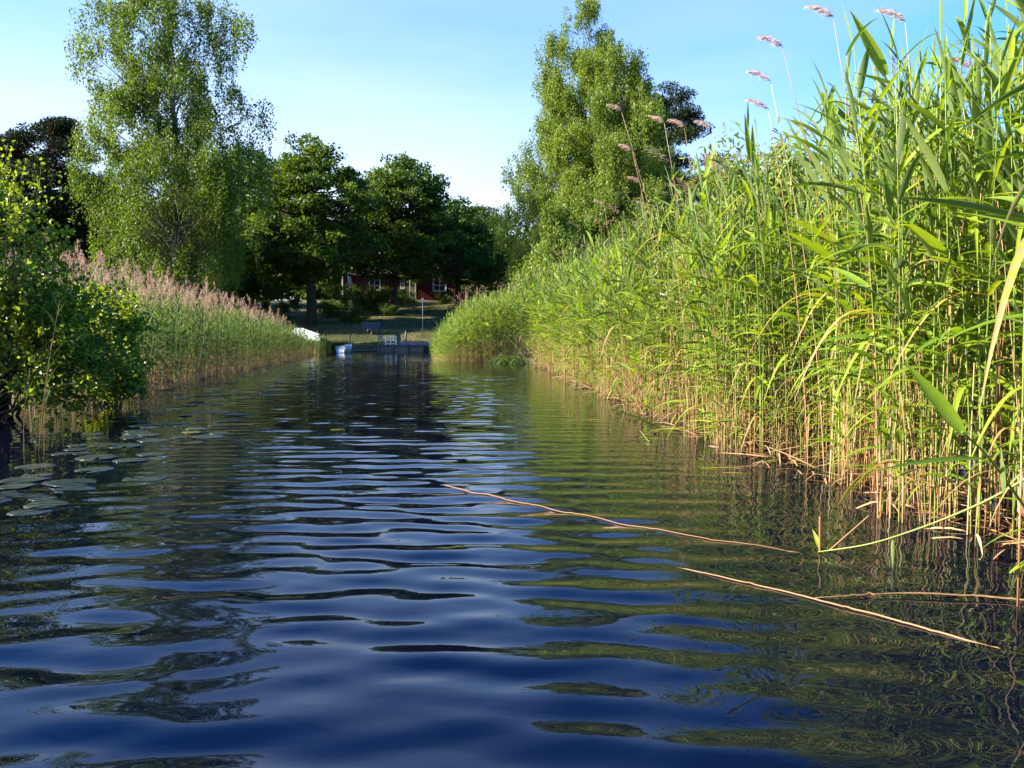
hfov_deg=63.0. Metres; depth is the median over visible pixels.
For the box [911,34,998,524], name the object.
reed
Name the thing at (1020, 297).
reed
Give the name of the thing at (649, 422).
drooping reed
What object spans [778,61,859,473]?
reed
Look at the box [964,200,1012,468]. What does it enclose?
reed
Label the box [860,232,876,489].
dry reed
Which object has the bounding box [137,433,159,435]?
lily pad
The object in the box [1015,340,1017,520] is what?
dry reed
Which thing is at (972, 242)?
reed
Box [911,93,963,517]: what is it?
reed
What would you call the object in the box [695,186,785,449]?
reed
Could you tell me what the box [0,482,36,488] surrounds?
lily pad
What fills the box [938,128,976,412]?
reed
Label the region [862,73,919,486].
reed
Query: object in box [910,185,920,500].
dry reed
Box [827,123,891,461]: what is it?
reed
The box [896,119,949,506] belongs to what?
reed
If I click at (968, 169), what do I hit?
reed
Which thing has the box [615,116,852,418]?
willow bush
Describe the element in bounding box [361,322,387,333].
garden cart
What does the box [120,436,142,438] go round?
lily pad
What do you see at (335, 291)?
garden bush
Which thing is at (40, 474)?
lily pad
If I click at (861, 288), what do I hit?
reed
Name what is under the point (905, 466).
dry reed
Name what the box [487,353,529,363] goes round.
sedge tuft
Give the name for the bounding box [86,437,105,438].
lily pad
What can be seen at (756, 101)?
plumed reed
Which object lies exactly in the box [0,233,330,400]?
reed bed
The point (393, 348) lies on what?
jetty
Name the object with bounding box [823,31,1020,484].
reed
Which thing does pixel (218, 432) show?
lily pad
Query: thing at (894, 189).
reed
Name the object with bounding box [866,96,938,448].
reed
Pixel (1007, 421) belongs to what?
reed
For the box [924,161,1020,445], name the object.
reed
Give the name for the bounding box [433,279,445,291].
window
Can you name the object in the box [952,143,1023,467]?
reed
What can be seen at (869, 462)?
dry reed
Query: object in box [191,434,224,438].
lily pad
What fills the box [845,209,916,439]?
reed
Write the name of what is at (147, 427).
lily pad
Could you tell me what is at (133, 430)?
lily pad
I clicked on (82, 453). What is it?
lily pad
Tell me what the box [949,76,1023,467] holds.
reed
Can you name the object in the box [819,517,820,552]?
broken reed
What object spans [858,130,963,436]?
reed
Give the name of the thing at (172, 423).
lily pad
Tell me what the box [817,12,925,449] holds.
reed
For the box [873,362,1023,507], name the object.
drooping reed
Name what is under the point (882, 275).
reed
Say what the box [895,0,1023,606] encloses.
reed
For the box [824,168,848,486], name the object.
dry reed
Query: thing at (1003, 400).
reed
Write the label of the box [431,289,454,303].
garden bush
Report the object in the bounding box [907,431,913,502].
dry reed
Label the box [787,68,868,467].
reed
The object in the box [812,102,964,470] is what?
reed
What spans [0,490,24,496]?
lily pad
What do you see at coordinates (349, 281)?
birch tree
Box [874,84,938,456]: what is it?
reed
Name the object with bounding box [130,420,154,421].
lily pad
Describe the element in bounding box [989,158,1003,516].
dry reed
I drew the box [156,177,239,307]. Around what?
oak tree
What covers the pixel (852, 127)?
reed
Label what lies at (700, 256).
reed
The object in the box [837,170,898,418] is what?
reed
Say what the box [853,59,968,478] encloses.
reed
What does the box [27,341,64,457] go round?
reed
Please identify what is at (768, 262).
reed
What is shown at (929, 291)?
reed
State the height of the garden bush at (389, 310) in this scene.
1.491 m
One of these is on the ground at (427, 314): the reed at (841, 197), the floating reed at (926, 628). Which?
the reed at (841, 197)
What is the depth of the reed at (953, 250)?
4.85 m
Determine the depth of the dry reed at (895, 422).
4.97 m
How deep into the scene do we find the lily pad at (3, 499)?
5.01 m
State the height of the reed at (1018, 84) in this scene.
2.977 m
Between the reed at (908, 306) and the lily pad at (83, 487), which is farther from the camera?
the lily pad at (83, 487)
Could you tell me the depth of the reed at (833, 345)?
5.64 m
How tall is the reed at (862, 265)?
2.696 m
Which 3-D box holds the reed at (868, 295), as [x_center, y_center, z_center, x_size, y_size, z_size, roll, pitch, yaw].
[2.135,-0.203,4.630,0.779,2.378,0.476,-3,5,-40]
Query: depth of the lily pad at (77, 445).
7.43 m
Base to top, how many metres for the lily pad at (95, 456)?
0.008 m
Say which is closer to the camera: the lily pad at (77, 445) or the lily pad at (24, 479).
the lily pad at (24, 479)
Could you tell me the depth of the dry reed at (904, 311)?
4.68 m
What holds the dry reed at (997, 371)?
on the ground at (427, 314)
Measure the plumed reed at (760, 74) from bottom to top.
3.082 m
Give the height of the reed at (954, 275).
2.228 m
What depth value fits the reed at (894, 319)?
5.63 m
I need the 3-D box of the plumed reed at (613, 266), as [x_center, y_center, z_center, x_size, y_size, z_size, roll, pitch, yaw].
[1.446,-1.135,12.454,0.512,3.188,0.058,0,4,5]
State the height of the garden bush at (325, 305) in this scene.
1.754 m
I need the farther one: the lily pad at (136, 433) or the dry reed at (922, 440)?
the lily pad at (136, 433)
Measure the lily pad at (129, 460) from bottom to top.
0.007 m
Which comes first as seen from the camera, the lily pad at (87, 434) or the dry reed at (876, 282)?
the dry reed at (876, 282)
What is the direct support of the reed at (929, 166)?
on the ground at (427, 314)
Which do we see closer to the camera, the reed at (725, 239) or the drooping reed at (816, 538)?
the drooping reed at (816, 538)
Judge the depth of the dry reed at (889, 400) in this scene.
4.52 m
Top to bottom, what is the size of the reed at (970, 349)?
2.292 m
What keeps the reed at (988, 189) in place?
on the ground at (427, 314)
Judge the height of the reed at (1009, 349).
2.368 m
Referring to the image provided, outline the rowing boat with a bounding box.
[293,328,319,339]
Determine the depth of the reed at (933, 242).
4.04 m
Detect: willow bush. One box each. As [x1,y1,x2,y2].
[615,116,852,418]
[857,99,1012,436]
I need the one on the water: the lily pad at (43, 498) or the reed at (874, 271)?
the lily pad at (43, 498)
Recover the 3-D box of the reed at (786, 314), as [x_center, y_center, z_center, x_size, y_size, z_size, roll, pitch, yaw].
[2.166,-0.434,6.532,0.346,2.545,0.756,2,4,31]
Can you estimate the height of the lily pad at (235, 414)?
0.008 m
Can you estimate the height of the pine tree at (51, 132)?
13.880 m
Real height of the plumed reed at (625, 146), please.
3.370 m
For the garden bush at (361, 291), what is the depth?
76.62 m
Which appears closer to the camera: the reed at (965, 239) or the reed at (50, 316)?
the reed at (965, 239)
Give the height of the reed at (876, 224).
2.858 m
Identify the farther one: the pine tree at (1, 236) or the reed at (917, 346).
the pine tree at (1, 236)
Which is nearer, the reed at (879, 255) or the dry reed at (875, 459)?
the dry reed at (875, 459)
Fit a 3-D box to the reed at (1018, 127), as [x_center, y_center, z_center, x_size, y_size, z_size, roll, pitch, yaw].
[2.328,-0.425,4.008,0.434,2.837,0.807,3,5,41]
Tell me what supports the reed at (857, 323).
on the ground at (427, 314)
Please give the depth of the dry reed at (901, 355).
4.59 m
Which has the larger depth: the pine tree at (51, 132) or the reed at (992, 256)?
the pine tree at (51, 132)
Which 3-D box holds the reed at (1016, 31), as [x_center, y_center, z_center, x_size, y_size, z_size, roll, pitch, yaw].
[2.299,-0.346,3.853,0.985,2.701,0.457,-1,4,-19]
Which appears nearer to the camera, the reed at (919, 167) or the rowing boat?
the reed at (919, 167)
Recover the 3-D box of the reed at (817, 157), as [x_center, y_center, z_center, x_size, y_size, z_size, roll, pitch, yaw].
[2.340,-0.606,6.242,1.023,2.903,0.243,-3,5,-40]
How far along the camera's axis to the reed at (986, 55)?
4.78 m
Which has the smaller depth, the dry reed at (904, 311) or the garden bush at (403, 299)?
the dry reed at (904, 311)
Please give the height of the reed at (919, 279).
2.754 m
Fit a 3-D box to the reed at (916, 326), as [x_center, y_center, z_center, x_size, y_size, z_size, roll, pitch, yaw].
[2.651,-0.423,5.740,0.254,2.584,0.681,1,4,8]
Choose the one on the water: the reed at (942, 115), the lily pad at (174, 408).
the lily pad at (174, 408)
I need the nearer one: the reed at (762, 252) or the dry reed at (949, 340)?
the dry reed at (949, 340)
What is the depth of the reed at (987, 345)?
5.49 m
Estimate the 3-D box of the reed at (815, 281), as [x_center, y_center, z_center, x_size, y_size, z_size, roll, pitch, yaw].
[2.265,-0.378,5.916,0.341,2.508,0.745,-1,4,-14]
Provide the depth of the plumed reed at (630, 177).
10.09 m
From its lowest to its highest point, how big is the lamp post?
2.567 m
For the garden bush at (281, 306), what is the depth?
61.59 m
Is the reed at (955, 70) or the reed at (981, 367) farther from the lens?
the reed at (981, 367)
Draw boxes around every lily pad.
[0,476,51,483]
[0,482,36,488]
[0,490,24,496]
[0,496,12,503]
[7,509,51,515]
[12,493,46,497]
[15,463,55,468]
[21,473,54,476]
[23,500,69,508]
[28,496,57,500]
[42,478,96,486]
[50,452,73,455]
[52,485,95,492]
[63,448,89,450]
[67,443,88,446]
[72,452,92,454]
[74,466,114,472]
[75,454,118,460]
[81,433,103,435]
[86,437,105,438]
[89,443,118,446]
[108,443,142,447]
[112,458,149,461]
[113,416,132,417]
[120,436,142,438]
[123,431,150,434]
[123,476,164,480]
[125,430,144,431]
[129,424,146,426]
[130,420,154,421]
[136,452,165,455]
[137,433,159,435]
[137,438,171,441]
[140,426,160,428]
[142,457,164,459]
[145,423,169,424]
[164,422,190,424]
[166,408,183,409]
[181,404,201,405]
[182,431,202,432]
[185,427,208,429]
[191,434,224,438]
[192,410,212,411]
[206,411,230,413]
[209,432,228,433]
[215,419,240,421]
[225,413,250,415]
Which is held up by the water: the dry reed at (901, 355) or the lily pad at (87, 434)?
the lily pad at (87, 434)
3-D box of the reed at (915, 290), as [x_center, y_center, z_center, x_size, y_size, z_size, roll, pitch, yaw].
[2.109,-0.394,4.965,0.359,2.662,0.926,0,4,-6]
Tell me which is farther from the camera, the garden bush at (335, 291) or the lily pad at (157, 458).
the garden bush at (335, 291)
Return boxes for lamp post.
[421,298,423,331]
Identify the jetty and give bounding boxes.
[377,344,426,351]
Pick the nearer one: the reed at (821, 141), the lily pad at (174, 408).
the reed at (821, 141)
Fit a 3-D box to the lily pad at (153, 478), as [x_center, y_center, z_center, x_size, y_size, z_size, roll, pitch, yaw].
[-2.533,0.652,5.731,0.278,0.006,0.261,2,4,28]
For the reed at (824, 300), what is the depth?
6.15 m
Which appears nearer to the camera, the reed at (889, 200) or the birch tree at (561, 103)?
the reed at (889, 200)
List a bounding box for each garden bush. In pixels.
[258,294,305,319]
[316,299,346,317]
[322,282,358,308]
[333,304,372,322]
[347,282,380,305]
[348,283,400,310]
[377,301,399,315]
[379,284,407,301]
[398,289,419,304]
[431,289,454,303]
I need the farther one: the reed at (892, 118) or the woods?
the woods
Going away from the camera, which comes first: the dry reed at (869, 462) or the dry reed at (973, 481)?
the dry reed at (973, 481)
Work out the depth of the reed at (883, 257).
5.65 m
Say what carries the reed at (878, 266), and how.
on the ground at (427, 314)
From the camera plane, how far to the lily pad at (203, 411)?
10.66 m
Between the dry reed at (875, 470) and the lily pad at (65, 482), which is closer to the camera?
the dry reed at (875, 470)
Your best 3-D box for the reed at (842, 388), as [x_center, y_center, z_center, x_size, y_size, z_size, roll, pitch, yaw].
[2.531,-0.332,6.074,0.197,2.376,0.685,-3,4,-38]
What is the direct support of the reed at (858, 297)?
on the ground at (427, 314)
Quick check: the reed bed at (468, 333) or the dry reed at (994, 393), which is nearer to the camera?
the dry reed at (994, 393)
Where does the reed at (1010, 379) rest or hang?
on the ground at (427, 314)
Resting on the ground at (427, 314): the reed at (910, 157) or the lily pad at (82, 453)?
the reed at (910, 157)
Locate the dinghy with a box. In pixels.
[335,344,351,352]
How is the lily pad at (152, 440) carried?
on the water
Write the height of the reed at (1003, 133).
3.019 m
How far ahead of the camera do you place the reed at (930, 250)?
4.25 m
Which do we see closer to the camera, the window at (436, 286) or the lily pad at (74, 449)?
the lily pad at (74, 449)
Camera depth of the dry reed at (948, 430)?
4.68 m
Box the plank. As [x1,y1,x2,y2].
[351,349,376,350]
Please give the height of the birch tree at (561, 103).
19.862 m
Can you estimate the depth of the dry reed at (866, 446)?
5.33 m
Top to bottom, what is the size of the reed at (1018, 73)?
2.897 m
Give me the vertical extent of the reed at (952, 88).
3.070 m
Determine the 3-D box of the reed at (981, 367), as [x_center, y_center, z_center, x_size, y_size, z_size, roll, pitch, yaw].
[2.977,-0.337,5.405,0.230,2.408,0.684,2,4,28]
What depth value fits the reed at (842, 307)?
6.05 m
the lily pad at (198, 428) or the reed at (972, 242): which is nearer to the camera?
the reed at (972, 242)
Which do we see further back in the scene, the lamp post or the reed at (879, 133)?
the lamp post
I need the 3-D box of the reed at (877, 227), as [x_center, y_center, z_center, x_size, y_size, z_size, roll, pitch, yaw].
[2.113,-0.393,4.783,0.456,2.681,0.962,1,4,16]
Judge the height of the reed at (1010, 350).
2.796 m
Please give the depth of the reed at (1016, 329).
4.29 m
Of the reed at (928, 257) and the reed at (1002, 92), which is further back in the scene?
the reed at (928, 257)
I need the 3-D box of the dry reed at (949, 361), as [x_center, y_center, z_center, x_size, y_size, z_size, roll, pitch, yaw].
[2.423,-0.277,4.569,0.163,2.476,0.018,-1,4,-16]
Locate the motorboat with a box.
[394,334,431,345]
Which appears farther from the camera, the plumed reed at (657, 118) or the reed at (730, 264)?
the plumed reed at (657, 118)
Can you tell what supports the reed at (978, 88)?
on the ground at (427, 314)
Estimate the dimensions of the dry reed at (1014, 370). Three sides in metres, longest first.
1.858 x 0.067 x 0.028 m
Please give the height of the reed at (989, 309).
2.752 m
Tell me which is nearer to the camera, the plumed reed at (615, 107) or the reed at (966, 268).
the reed at (966, 268)
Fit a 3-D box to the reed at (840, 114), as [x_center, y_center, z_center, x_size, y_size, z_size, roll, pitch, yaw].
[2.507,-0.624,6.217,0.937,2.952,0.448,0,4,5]
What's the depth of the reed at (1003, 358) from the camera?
4.67 m
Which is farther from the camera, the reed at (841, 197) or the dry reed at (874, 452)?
the reed at (841, 197)
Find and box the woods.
[132,212,999,299]
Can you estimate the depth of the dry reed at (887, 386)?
4.76 m
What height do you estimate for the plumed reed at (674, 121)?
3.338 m
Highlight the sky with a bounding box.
[0,0,1022,299]
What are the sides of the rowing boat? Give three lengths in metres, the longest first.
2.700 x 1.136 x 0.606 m
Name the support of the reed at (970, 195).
on the ground at (427, 314)
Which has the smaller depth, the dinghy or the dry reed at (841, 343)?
the dry reed at (841, 343)
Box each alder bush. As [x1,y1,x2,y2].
[0,139,147,429]
[67,280,164,405]
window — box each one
[369,279,380,290]
[400,280,404,288]
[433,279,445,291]
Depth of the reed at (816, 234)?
5.52 m
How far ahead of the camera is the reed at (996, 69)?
4.53 m
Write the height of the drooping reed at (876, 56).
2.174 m
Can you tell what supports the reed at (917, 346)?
on the ground at (427, 314)
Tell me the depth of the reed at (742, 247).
6.82 m
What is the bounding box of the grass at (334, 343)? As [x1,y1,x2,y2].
[274,301,472,353]
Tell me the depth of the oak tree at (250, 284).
55.93 m
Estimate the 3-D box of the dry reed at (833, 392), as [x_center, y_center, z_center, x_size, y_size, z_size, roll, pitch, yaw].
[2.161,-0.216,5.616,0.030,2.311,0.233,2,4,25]
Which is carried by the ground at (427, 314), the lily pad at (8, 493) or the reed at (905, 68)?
the reed at (905, 68)
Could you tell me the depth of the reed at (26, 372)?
6.85 m
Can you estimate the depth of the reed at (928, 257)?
5.14 m
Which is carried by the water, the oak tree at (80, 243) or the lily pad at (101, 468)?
the lily pad at (101, 468)
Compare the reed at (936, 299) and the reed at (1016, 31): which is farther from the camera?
the reed at (936, 299)
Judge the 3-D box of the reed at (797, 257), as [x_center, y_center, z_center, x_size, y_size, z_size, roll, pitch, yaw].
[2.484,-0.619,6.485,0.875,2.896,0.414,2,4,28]
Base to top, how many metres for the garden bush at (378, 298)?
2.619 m
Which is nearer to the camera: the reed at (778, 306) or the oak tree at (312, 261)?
the reed at (778, 306)
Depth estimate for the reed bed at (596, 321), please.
8.01 m
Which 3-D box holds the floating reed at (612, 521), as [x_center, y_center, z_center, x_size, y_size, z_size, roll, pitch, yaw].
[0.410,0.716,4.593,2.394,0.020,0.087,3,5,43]
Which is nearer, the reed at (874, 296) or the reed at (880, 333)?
the reed at (874, 296)
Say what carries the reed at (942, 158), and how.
on the ground at (427, 314)
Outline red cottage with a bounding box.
[342,269,469,300]
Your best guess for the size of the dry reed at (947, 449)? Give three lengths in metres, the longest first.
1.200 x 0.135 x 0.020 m
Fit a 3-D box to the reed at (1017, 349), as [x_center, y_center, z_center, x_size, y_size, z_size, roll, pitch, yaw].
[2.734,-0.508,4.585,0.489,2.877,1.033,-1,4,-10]
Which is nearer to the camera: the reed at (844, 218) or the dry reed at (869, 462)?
the dry reed at (869, 462)
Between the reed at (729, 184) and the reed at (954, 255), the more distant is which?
the reed at (729, 184)
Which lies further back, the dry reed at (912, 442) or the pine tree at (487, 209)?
the pine tree at (487, 209)
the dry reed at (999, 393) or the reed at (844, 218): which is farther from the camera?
the reed at (844, 218)
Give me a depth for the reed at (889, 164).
4.40 m
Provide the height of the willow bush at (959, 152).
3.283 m
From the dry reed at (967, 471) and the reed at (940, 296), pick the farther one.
the reed at (940, 296)
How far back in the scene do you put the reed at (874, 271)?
5.31 m
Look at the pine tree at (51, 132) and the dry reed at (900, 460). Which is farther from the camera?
the pine tree at (51, 132)
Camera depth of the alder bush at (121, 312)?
11.41 m
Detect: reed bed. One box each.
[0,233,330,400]
[428,281,539,360]
[500,1,1023,570]
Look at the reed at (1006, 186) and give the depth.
3.98 m
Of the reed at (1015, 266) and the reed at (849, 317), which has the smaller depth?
the reed at (1015, 266)
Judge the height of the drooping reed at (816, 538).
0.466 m
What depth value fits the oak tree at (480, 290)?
81.22 m
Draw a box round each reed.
[14,358,33,454]
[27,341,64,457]
[38,292,65,451]
[445,485,799,552]
[593,200,624,398]
[606,408,698,441]
[607,103,682,423]
[618,144,672,411]
[626,176,662,402]
[649,115,698,427]
[661,163,771,439]
[667,119,713,398]
[675,158,776,440]
[675,189,769,434]
[676,196,765,442]
[678,567,1000,648]
[679,206,722,451]
[682,170,760,454]
[693,119,733,442]
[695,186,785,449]
[709,156,810,454]
[717,127,829,458]
[719,119,770,451]
[727,104,761,457]
[728,167,769,445]
[729,188,750,455]
[745,186,788,458]
[746,97,808,466]
[746,216,805,443]
[747,70,824,471]
[752,108,866,453]
[756,167,815,459]
[758,34,851,479]
[759,171,870,480]
[766,50,890,484]
[767,95,836,455]
[768,17,963,515]
[777,118,869,458]
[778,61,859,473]
[781,78,854,483]
[784,94,844,451]
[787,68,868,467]
[787,110,835,464]
[788,85,900,487]
[790,108,872,467]
[790,179,863,402]
[791,161,849,469]
[792,91,894,466]
[793,181,831,459]
[794,61,932,516]
[794,104,851,461]
[794,203,866,474]
[796,91,882,482]
[796,134,927,476]
[797,134,913,487]
[798,174,879,444]
[799,137,925,467]
[801,167,894,442]
[803,74,866,461]
[805,4,881,479]
[805,121,851,476]
[806,87,918,480]
[807,2,880,510]
[807,128,866,453]
[812,91,973,494]
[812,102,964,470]
[812,211,885,477]
[812,221,873,466]
[812,478,1023,572]
[815,93,882,476]
[815,209,877,466]
[815,592,1023,600]
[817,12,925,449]
[817,138,864,452]
[818,98,960,485]
[819,142,858,469]
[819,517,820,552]
[821,117,873,483]
[821,210,892,423]
[822,142,902,444]
[822,168,855,463]
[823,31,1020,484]
[823,80,923,521]
[824,103,909,478]
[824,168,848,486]
[825,381,826,474]
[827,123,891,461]
[827,128,957,482]
[827,153,857,437]
[827,515,869,551]
[828,7,966,522]
[828,158,858,470]
[829,58,918,499]
[829,76,914,421]
[829,107,917,412]
[829,220,837,482]
[831,62,911,453]
[832,85,929,499]
[833,10,985,419]
[834,90,925,487]
[834,195,882,456]
[836,179,879,475]
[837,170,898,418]
[838,41,906,514]
[839,129,910,517]
[840,406,862,484]
[842,404,852,481]
[843,173,873,481]
[844,123,943,507]
[845,155,927,434]
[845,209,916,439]
[846,60,912,472]
[846,211,927,485]
[847,68,914,504]
[850,55,917,468]
[850,366,862,484]
[851,32,959,503]
[851,39,958,503]
[853,0,959,524]
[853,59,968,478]
[854,48,944,501]
[854,128,997,508]
[855,52,1016,462]
[855,165,898,441]
[857,163,898,486]
[857,222,881,459]
[858,51,1019,525]
[858,129,925,524]
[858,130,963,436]
[859,92,1015,509]
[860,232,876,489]
[861,377,880,489]
[862,40,965,491]
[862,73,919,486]
[863,103,923,456]
[863,104,947,427]
[864,38,940,481]
[864,241,866,486]
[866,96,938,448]
[866,411,871,506]
[870,65,944,506]
[872,60,980,523]
[872,65,944,493]
[872,377,879,500]
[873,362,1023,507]
[873,387,884,487]
[874,7,929,429]
[874,57,981,489]
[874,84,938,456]
[874,358,882,497]
[875,76,958,503]
[875,160,881,454]
[876,76,939,423]
[876,144,961,458]
[877,384,880,517]
[878,172,991,453]
[880,190,941,494]
[880,218,900,516]
[881,232,890,483]
[882,45,1015,520]
[882,190,890,517]
[883,154,984,435]
[887,27,969,525]
[887,31,1023,525]
[888,45,958,449]
[888,242,920,499]
[889,103,980,475]
[889,179,918,501]
[891,89,922,505]
[891,137,1019,506]
[892,0,975,479]
[892,0,1023,524]
[892,23,1023,534]
[894,383,908,504]
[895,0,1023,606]
[895,20,1022,514]
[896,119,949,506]
[897,167,930,450]
[900,398,902,502]
[901,95,964,492]
[902,147,945,479]
[902,353,919,520]
[904,17,1023,533]
[904,359,906,518]
[906,414,925,528]
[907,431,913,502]
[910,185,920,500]
[911,0,987,513]
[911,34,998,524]
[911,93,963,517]
[911,139,990,503]
[911,143,938,513]
[914,121,971,532]
[914,249,945,497]
[918,353,922,521]
[919,19,1023,538]
[921,56,1023,501]
[922,37,1023,513]
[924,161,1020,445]
[924,404,943,529]
[927,27,973,488]
[927,417,931,506]
[929,144,1023,484]
[930,260,953,503]
[934,111,972,439]
[935,170,970,518]
[937,176,960,441]
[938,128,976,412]
[939,130,972,512]
[939,350,962,529]
[940,24,1023,512]
[941,41,1023,478]
[942,48,1022,497]
[942,51,1023,452]
[942,430,954,515]
[943,1,1023,539]
[943,180,992,505]
[948,73,1023,526]
[948,95,993,521]
[949,31,1023,448]
[949,56,986,512]
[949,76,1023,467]
[950,83,1023,332]
[950,174,975,501]
[951,211,1023,472]
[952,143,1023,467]
[953,6,1006,441]
[953,65,1023,428]
[953,175,981,453]
[954,118,1019,511]
[954,185,981,517]
[955,140,1023,483]
[958,33,1023,521]
[958,96,1005,464]
[959,26,1023,449]
[960,101,1020,491]
[960,185,986,487]
[963,61,1023,486]
[964,192,1023,527]
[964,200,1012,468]
[966,0,1023,596]
[966,363,974,535]
[967,439,968,502]
[969,141,1023,481]
[969,384,982,516]
[971,123,1023,522]
[974,86,1023,476]
[977,0,1023,549]
[980,16,1023,429]
[981,160,1023,489]
[981,295,1023,373]
[984,172,1023,532]
[985,222,1023,456]
[986,219,1000,535]
[987,137,1022,507]
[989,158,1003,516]
[990,89,1001,518]
[994,233,998,521]
[995,247,1023,527]
[997,201,1023,497]
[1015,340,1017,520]
[1015,371,1018,527]
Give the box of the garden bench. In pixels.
[385,336,396,344]
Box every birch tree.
[63,0,278,323]
[347,272,352,303]
[488,0,666,346]
[506,196,588,353]
[553,40,694,263]
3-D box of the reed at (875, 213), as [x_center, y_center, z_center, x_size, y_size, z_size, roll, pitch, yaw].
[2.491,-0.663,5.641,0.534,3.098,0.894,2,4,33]
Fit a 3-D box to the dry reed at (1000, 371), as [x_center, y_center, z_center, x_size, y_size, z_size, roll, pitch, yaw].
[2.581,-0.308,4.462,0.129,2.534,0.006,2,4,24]
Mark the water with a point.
(286, 577)
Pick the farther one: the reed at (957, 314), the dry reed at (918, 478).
the reed at (957, 314)
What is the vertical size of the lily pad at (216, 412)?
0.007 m
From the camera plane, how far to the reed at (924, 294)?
5.36 m
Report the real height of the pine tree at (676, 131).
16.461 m
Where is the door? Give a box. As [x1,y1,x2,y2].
[406,280,414,298]
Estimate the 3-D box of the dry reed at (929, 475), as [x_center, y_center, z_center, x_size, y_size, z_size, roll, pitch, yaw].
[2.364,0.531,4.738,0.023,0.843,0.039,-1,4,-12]
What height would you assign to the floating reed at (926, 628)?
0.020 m
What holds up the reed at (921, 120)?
on the ground at (427, 314)
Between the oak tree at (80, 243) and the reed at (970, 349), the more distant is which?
the oak tree at (80, 243)
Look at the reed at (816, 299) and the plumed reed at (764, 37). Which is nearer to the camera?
the plumed reed at (764, 37)
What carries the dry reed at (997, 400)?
on the ground at (427, 314)
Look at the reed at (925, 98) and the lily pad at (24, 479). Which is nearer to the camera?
the reed at (925, 98)
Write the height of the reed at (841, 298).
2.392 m
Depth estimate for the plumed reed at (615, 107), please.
9.10 m
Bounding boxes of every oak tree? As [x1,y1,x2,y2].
[35,187,148,298]
[87,190,216,311]
[145,210,296,318]
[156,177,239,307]
[169,146,298,313]
[232,130,394,325]
[317,151,499,313]
[374,197,519,305]
[461,245,524,299]
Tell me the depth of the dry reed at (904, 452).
4.47 m
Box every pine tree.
[0,115,127,282]
[0,135,80,284]
[468,206,502,288]
[637,79,724,223]
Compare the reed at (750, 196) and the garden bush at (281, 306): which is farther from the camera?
the garden bush at (281, 306)
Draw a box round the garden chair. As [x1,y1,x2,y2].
[378,334,383,344]
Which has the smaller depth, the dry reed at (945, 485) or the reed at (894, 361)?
the dry reed at (945, 485)
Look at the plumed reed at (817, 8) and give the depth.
5.10 m
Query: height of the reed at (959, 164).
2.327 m
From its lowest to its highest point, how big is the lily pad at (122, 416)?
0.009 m
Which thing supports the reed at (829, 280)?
on the ground at (427, 314)
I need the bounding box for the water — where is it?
[0,351,1023,767]
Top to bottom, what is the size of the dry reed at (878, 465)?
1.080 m
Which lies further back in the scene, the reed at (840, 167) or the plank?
the plank
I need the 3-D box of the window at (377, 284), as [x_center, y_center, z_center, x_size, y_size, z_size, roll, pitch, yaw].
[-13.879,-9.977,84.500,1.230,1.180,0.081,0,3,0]
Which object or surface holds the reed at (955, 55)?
on the ground at (427, 314)
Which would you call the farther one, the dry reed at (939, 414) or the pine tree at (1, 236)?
the pine tree at (1, 236)
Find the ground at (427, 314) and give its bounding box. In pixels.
[0,300,1020,451]
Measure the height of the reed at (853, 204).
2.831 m
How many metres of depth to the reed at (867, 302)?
5.55 m
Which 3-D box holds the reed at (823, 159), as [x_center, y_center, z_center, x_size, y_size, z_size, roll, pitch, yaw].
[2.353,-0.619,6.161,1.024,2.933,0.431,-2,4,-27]
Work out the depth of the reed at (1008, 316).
3.24 m
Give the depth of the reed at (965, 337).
4.16 m
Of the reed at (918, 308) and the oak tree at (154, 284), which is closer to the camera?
the reed at (918, 308)
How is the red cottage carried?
on the ground at (427, 314)
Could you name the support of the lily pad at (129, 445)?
on the water
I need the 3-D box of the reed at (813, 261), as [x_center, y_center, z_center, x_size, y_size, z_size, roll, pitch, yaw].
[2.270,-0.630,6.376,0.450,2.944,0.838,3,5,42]
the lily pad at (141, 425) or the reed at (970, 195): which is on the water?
the lily pad at (141, 425)
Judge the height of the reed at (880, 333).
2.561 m
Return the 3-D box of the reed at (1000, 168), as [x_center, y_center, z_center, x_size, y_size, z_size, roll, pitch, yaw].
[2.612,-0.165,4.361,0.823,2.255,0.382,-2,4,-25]
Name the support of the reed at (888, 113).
on the ground at (427, 314)
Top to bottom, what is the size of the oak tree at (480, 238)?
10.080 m
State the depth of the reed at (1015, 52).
4.68 m
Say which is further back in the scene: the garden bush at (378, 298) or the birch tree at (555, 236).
the garden bush at (378, 298)
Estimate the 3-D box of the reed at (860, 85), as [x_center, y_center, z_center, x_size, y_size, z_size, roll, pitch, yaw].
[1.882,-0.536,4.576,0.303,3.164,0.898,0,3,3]
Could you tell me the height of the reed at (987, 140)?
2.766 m
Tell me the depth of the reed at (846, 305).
5.31 m
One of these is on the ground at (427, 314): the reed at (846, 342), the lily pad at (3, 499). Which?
the reed at (846, 342)
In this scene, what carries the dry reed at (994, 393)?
on the ground at (427, 314)
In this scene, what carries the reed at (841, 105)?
on the ground at (427, 314)
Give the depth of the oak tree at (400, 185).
65.06 m
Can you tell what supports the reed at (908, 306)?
on the ground at (427, 314)
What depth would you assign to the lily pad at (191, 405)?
11.54 m
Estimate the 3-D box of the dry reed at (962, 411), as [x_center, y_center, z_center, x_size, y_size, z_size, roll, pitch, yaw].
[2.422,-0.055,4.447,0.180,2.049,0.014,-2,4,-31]
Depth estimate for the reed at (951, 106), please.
4.35 m
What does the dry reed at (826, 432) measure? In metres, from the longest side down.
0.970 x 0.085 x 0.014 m
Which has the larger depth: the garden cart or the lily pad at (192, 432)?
the garden cart
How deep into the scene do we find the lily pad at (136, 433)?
8.33 m

